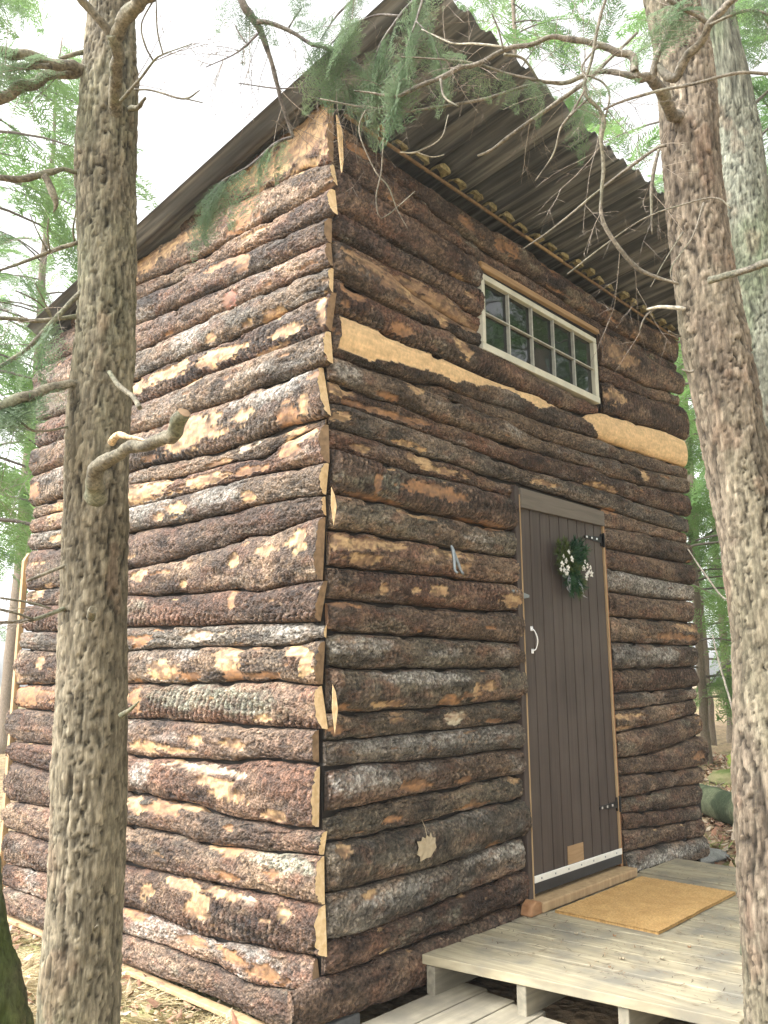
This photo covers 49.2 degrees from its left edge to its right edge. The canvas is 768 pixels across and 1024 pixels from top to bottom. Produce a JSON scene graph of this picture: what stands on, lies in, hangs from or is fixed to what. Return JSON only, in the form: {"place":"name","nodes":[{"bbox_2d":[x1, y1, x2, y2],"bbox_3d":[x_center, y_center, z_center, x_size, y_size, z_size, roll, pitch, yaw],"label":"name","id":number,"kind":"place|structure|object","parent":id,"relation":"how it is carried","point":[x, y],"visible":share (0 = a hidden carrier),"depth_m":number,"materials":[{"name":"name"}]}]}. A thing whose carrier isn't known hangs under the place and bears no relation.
{"place":"outdoors","nodes":[
{"label":"outdoors","id":0,"kind":"place"},
{"bbox_2d":[0,686,735,1023],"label":"ground","id":1,"kind":"structure","parent":0,"point":[567,1009],"depth_m":3.33,"materials":[{"name":"brown soil"}]},
{"bbox_2d":[0,625,18,707],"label":"forest tree","id":2,"kind":"object","parent":1,"relation":"on","point":[5,628],"visible":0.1,"depth_m":19.01,"materials":[{"name":"green plant"}]},
{"bbox_2d":[0,856,33,1023],"bbox_3d":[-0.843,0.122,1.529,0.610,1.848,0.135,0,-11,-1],"label":"hemlock tree","id":3,"kind":"object","parent":1,"relation":"on","point":[15,1008],"visible":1,"depth_m":1.39,"materials":[{"name":"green plant"}]},
{"bbox_2d":[4,862,32,938],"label":"leaf litter","id":4,"kind":"object","parent":1,"relation":"on","point":[31,934],"visible":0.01,"depth_m":4.18,"materials":[{"name":"plant"}]},
{"bbox_2d":[0,0,75,593],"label":"forest tree","id":5,"kind":"object","parent":1,"relation":"on","point":[24,503],"visible":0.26,"depth_m":11.24,"materials":[{"name":"green plant"}]},
{"bbox_2d":[0,37,82,753],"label":"forest tree","id":6,"kind":"object","parent":1,"relation":"on","point":[7,678],"visible":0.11,"depth_m":15.52,"materials":[{"name":"green plant"}]},
{"bbox_2d":[0,0,157,566],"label":"forest tree","id":7,"kind":"object","parent":1,"relation":"on","point":[65,160],"visible":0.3,"depth_m":8.17,"materials":[{"name":"green plant"}]},
{"bbox_2d":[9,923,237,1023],"bbox_3d":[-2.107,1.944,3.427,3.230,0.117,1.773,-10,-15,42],"label":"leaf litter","id":8,"kind":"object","parent":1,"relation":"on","point":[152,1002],"visible":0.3,"depth_m":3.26,"materials":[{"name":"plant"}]},
{"bbox_2d":[0,0,250,1023],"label":"hemlock tree","id":9,"kind":"object","parent":1,"relation":"on","point":[80,964],"visible":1,"depth_m":2.10,"materials":[{"name":"green plant"}]},
{"bbox_2d":[8,923,265,1023],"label":"dry grass","id":10,"kind":"structure","parent":1,"relation":"on","point":[153,995],"depth_m":3.33,"materials":[{"name":"plant"}]},
{"bbox_2d":[0,0,709,1023],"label":"log cabin","id":11,"kind":"object","parent":1,"relation":"on","point":[368,636],"visible":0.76,"depth_m":3.69,"materials":[{"name":"brown wood"}]},
{"bbox_2d":[417,821,436,861],"bbox_3d":[0.169,1.272,3.258,0.012,0.156,0.118,-10,-15,42],"label":"maple leaf","id":12,"kind":"object","parent":11,"relation":"attached to","point":[427,846],"visible":1,"depth_m":3.25,"materials":[{"name":"beige plant"}]},
{"bbox_2d":[477,274,599,404],"bbox_3d":[0.848,-0.904,4.550,0.074,0.402,1.158,-10,-15,42],"label":"window","id":13,"kind":"structure","parent":11,"relation":"in","point":[513,328],"depth_m":4.50,"materials":[{"name":"white paint"}]},
{"bbox_2d":[512,488,621,893],"bbox_3d":[0.938,0.857,4.243,0.039,1.881,0.960,-10,-15,42],"label":"door","id":14,"kind":"structure","parent":11,"relation":"in","point":[574,801],"depth_m":4.23,"materials":[{"name":"brown wood"}]},
{"bbox_2d":[554,535,593,599],"bbox_3d":[0.991,0.282,4.351,0.059,0.353,0.374,-10,-15,42],"label":"door wreath","id":15,"kind":"object","parent":14,"relation":"attached to","point":[571,566],"depth_m":4.35,"materials":[{"name":"green plant"}]},
{"bbox_2d":[362,982,564,1023],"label":"boardwalk","id":16,"kind":"structure","parent":1,"relation":"on","point":[465,1003],"depth_m":2.97,"materials":[{"name":"brown wood"}]},
{"bbox_2d":[455,0,498,40],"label":"forest tree","id":17,"kind":"object","parent":1,"relation":"on","point":[464,8],"depth_m":14.35,"materials":[{"name":"green plant"}]},
{"bbox_2d":[293,0,767,1023],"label":"hemlock tree","id":18,"kind":"object","parent":1,"relation":"on","point":[681,78],"visible":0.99,"depth_m":2.15,"materials":[{"name":"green plant"}]},
{"bbox_2d":[125,0,457,262],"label":"hemlock bough","id":19,"kind":"object","parent":18,"relation":"attached to","point":[373,76],"visible":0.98,"depth_m":2.35,"materials":[{"name":"green plant"}]},
{"bbox_2d":[422,858,743,1023],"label":"wooden deck","id":20,"kind":"structure","parent":1,"relation":"on","point":[540,980],"depth_m":3.12,"materials":[{"name":"brown wood"}]},
{"bbox_2d":[458,859,742,1015],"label":"needle litter","id":21,"kind":"object","parent":20,"relation":"on","point":[631,948],"visible":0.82,"depth_m":3.23,"materials":[{"name":"plant"}]},
{"bbox_2d":[555,876,735,934],"bbox_3d":[1.218,1.792,3.854,0.482,0.015,0.842,-10,-15,42],"label":"doormat","id":22,"kind":"object","parent":20,"relation":"on","point":[651,905],"visible":1,"depth_m":3.79,"materials":[{"name":"fabric"}]},
{"bbox_2d":[469,0,729,632],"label":"forest tree","id":23,"kind":"object","parent":1,"relation":"on","point":[565,48],"visible":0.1,"depth_m":11.15,"materials":[{"name":"green plant"}]},
{"bbox_2d":[569,0,767,537],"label":"forest tree","id":24,"kind":"object","parent":1,"relation":"on","point":[763,96],"visible":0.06,"depth_m":9.87,"materials":[{"name":"green plant"}]},
{"bbox_2d":[628,164,727,626],"bbox_3d":[6.459,-2.005,20.284,5.509,14.520,6.290,1,-11,-5],"label":"forest tree","id":25,"kind":"object","parent":1,"relation":"on","point":[660,186],"depth_m":20.74,"materials":[{"name":"green plant"}]},
{"bbox_2d":[677,356,726,745],"bbox_3d":[5.972,-1.143,16.146,4.374,11.220,4.464,-4,-12,20],"label":"forest tree","id":26,"kind":"object","parent":1,"relation":"on","point":[712,729],"visible":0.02,"depth_m":15.49,"materials":[{"name":"green plant"}]},
{"bbox_2d":[640,0,767,578],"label":"forest tree","id":27,"kind":"object","parent":1,"relation":"on","point":[712,549],"visible":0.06,"depth_m":11.60,"materials":[{"name":"green plant"}]},
{"bbox_2d":[676,338,732,765],"bbox_3d":[4.619,0.220,12.120,3.157,6.970,3.292,-4,-12,20],"label":"forest tree","id":28,"kind":"object","parent":1,"relation":"on","point":[703,707],"visible":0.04,"depth_m":11.71,"materials":[{"name":"green plant"}]},
{"bbox_2d":[678,337,732,724],"bbox_3d":[5.328,-0.160,13.257,3.714,8.200,3.873,2,-11,-12],"label":"forest tree","id":29,"kind":"object","parent":1,"relation":"on","point":[722,692],"visible":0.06,"depth_m":13.12,"materials":[{"name":"green plant"}]},
{"bbox_2d":[678,364,732,742],"bbox_3d":[6.544,-0.216,17.108,4.648,9.840,4.457,3,-11,-16],"label":"forest tree","id":30,"kind":"object","parent":1,"relation":"on","point":[729,733],"visible":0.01,"depth_m":16.16,"materials":[{"name":"green plant"}]},
{"bbox_2d":[701,848,729,863],"bbox_3d":[2.111,2.350,5.745,0.426,0.103,0.612,-10,-15,42],"label":"rock","id":31,"kind":"object","parent":1,"relation":"on","point":[716,855],"visible":0.14,"depth_m":5.63,"materials":[{"name":"grey stone"}]},
{"bbox_2d":[700,784,733,826],"bbox_3d":[2.879,2.637,7.713,0.306,0.288,3.548,1,-11,-6],"label":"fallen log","id":32,"kind":"object","parent":1,"relation":"on","point":[716,803],"visible":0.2,"depth_m":7.15,"materials":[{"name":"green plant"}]},
{"bbox_2d":[701,759,733,847],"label":"green grass","id":33,"kind":"structure","parent":1,"relation":"on","point":[723,835],"depth_m":6.36,"materials":[{"name":"plant"}]},
{"bbox_2d":[699,751,735,866],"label":"leaf litter","id":34,"kind":"object","parent":1,"relation":"on","point":[719,824],"visible":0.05,"depth_m":6.87,"materials":[{"name":"plant"}]},
{"bbox_2d":[707,768,731,784],"bbox_3d":[4.165,3.203,10.076,0.522,0.245,0.515,-10,-15,42],"label":"mossy rock","id":35,"kind":"object","parent":1,"relation":"on","point":[720,776],"visible":0.34,"depth_m":9.97,"materials":[{"name":"stone"}]},
{"bbox_2d":[720,664,731,676],"bbox_3d":[5.095,2.010,10.401,1.425,2.456,1.273,-10,-15,42],"label":"sapling","id":36,"kind":"object","parent":1,"relation":"on","point":[727,666],"visible":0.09,"depth_m":10.42,"materials":[{"name":"green plant"}]},
{"bbox_2d":[726,754,730,766],"bbox_3d":[4.944,3.353,11.264,0.643,0.356,0.707,-4,-11,17],"label":"mossy rock","id":37,"kind":"object","parent":1,"relation":"on","point":[729,759],"visible":0.04,"depth_m":11.30,"materials":[{"name":"stone"}]},
{"bbox_2d":[701,0,767,955],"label":"hemlock tree","id":38,"kind":"object","parent":1,"relation":"on","point":[745,174],"visible":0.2,"depth_m":3.55,"materials":[{"name":"grey plant"}]},
{"bbox_2d":[0,0,767,686],"label":"sky","id":39,"kind":"structure","parent":0,"point":[168,137],"materials":[{"name":"white"}]}
]}

